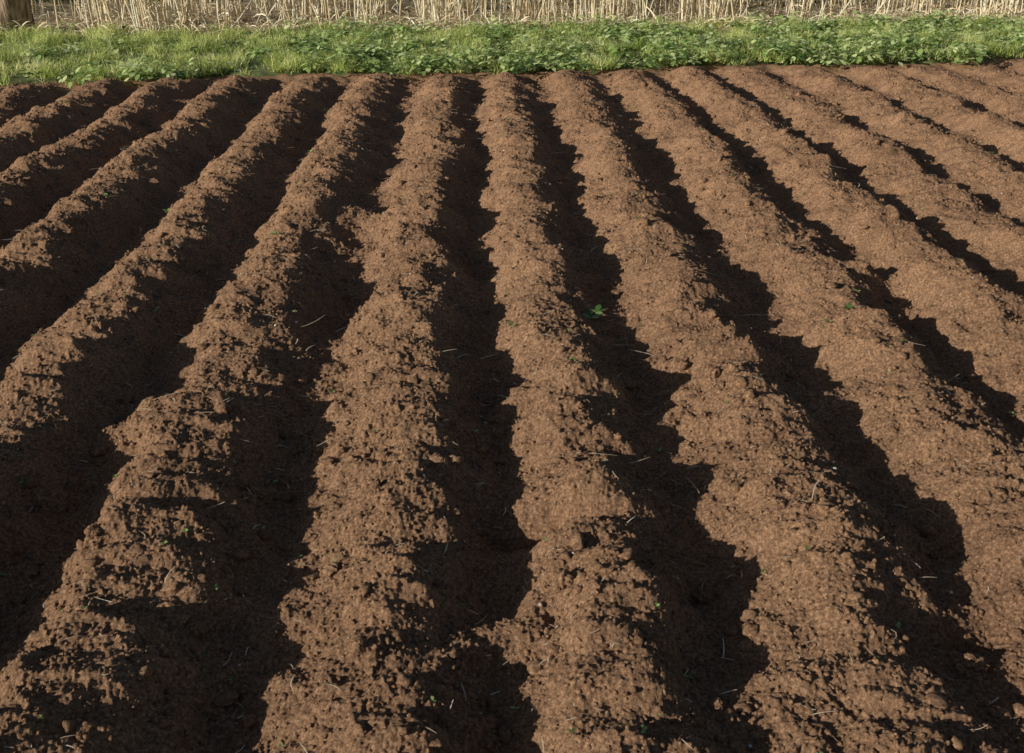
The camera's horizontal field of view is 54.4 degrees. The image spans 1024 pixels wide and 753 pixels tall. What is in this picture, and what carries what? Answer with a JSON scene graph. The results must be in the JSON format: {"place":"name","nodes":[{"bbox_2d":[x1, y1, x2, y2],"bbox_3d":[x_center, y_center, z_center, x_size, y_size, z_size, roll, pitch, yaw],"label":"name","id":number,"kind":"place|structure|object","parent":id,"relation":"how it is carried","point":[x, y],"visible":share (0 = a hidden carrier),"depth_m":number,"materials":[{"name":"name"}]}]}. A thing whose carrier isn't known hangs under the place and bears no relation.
{"place":"outdoors","nodes":[
{"label":"outdoors","id":0,"kind":"place"},
{"bbox_2d":[0,58,1023,752],"bbox_3d":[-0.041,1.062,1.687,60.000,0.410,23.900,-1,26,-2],"label":"soil field","id":1,"kind":"structure","parent":0,"point":[356,494],"depth_m":3.62,"materials":[{"name":"brown soil"}]},
{"bbox_2d":[0,74,1014,752],"bbox_3d":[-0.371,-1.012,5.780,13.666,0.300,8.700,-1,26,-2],"label":"seedlings","id":2,"kind":"object","parent":1,"relation":"on","point":[598,310],"visible":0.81,"depth_m":3.98,"materials":[{"name":"green plant"}]},
{"bbox_2d":[0,78,1023,752],"bbox_3d":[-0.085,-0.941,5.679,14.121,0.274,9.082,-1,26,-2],"label":"straw debris","id":3,"kind":"object","parent":1,"relation":"on","point":[478,444],"visible":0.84,"depth_m":3.36,"materials":[{"name":"beige plant"}]},
{"bbox_2d":[0,68,1023,752],"bbox_3d":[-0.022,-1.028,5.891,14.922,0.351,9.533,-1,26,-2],"label":"soil clods","id":4,"kind":"object","parent":1,"relation":"on","point":[562,578],"visible":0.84,"depth_m":3.25,"materials":[{"name":"brown soil"}]},
{"bbox_2d":[16,79,1019,747],"bbox_3d":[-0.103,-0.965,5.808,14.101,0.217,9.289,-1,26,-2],"label":"pebbles","id":5,"kind":"object","parent":1,"relation":"on","point":[566,371],"visible":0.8,"depth_m":3.70,"materials":[{"name":"stone"}]},
{"bbox_2d":[0,0,1023,85],"bbox_3d":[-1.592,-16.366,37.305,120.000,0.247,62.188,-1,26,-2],"label":"grass verge","id":6,"kind":"object","parent":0,"point":[255,72],"depth_m":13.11,"materials":[{"name":"green plant"}]},
{"bbox_2d":[0,0,34,34],"bbox_3d":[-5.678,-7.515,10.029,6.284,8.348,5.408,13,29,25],"label":"tree","id":7,"kind":"object","parent":6,"relation":"on","point":[13,10],"visible":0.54,"depth_m":12.35,"materials":[{"name":"brown plant"}]},
{"bbox_2d":[0,6,1023,88],"bbox_3d":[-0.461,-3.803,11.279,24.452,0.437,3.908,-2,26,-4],"label":"weeds","id":8,"kind":"object","parent":6,"relation":"on","point":[368,53],"visible":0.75,"depth_m":11.16,"materials":[{"name":"green plant"}]},
{"bbox_2d":[780,0,801,6],"bbox_3d":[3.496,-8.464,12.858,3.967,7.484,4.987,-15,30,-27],"label":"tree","id":9,"kind":"object","parent":6,"relation":"on","point":[788,2],"visible":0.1,"depth_m":15.01,"materials":[{"name":"plant"}]},
{"label":"ground","id":10,"kind":"structure","parent":0,"visible":0},
{"bbox_2d":[31,0,818,6],"bbox_3d":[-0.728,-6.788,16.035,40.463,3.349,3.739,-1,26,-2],"label":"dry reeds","id":11,"kind":"object","parent":10,"relation":"on","point":[44,1],"visible":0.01,"depth_m":15.33,"materials":[{"name":"beige plant"}]},
{"bbox_2d":[0,0,1023,40],"bbox_3d":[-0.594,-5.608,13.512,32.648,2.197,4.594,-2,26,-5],"label":"reed bed","id":12,"kind":"object","parent":10,"relation":"on","point":[715,9],"visible":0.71,"depth_m":13.26,"materials":[{"name":"beige plant"}]}
]}

